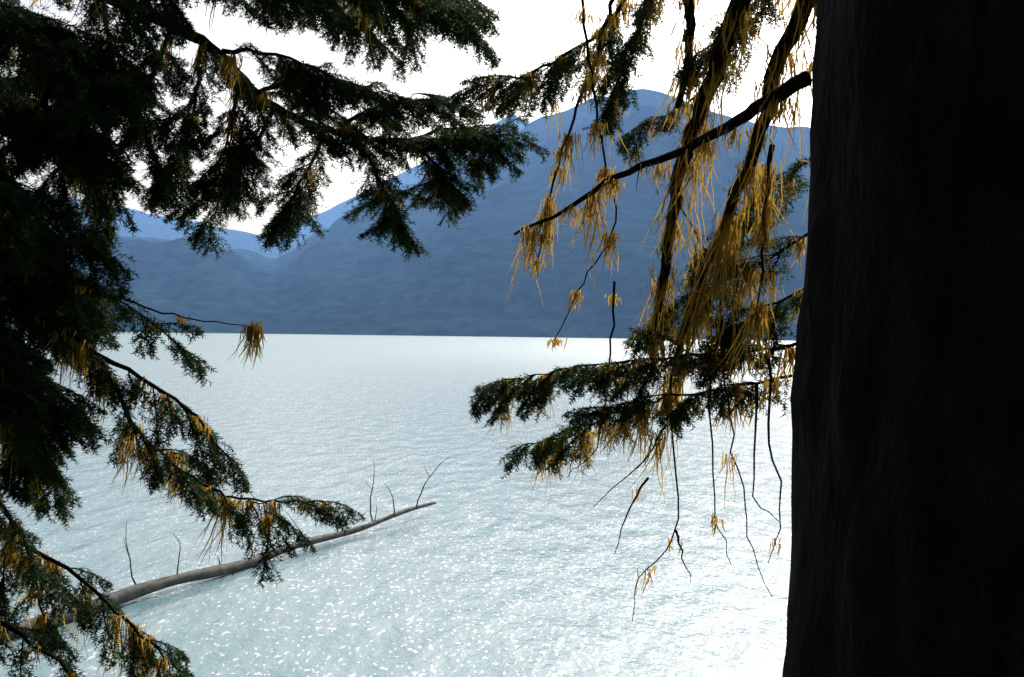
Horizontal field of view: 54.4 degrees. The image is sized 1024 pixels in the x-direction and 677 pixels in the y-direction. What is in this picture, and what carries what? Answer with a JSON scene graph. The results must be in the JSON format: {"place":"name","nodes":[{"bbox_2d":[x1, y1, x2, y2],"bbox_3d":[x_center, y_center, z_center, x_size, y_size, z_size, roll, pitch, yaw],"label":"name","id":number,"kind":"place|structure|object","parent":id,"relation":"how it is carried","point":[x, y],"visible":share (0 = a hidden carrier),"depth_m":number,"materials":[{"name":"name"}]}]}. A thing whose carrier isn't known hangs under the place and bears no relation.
{"place":"outdoors","nodes":[
{"label":"outdoors","id":0,"kind":"place"},
{"bbox_2d":[25,189,298,258],"bbox_3d":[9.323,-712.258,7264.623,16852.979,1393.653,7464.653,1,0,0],"label":"mountain","id":1,"kind":"structure","parent":0,"point":[151,226],"depth_m":7130.86,"materials":[{"name":"blue stone"}]},
{"bbox_2d":[0,332,795,676],"bbox_3d":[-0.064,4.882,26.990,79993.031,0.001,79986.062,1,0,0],"label":"lake water","id":2,"kind":"structure","parent":0,"point":[480,568],"depth_m":25.08,"materials":[{"name":"white liquid"}]},
{"bbox_2d":[0,457,449,641],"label":"fallen log","id":3,"kind":"object","parent":2,"relation":"in","point":[128,594],"visible":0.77,"depth_m":19.70,"materials":[{"name":"grey wood"}]},
{"bbox_2d":[2,89,809,332],"bbox_3d":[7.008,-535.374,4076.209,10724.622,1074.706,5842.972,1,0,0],"label":"mountain","id":4,"kind":"structure","parent":0,"point":[339,274],"depth_m":2312.83,"materials":[{"name":"blue stone"}]},
{"bbox_2d":[285,115,528,247],"bbox_3d":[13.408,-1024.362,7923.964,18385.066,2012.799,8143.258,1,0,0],"label":"mountain peak","id":5,"kind":"structure","parent":0,"point":[328,218],"depth_m":8519.34,"materials":[{"name":"blue stone"}]},
{"bbox_2d":[0,0,815,234],"label":"sky","id":6,"kind":"structure","parent":0,"point":[532,31],"materials":[{"name":"white"}]},
{"bbox_2d":[204,198,808,340],"bbox_3d":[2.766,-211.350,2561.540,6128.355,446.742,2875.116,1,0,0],"label":"mountain shoulder","id":7,"kind":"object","parent":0,"point":[486,326],"visible":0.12,"depth_m":1816.87},
{"bbox_3d":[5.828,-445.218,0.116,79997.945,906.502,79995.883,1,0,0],"label":"ground","id":8,"kind":"structure","parent":0,"visible":0},
{"bbox_2d":[0,0,550,676],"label":"hemlock tree","id":9,"kind":"object","parent":8,"relation":"on","point":[88,86],"visible":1,"depth_m":3.40,"materials":[{"name":"green plant"}]},
{"bbox_2d":[446,0,1023,676],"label":"fir tree","id":10,"kind":"object","parent":8,"relation":"on","point":[906,380],"visible":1,"depth_m":1.94,"materials":[{"name":"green plant"}]}
]}

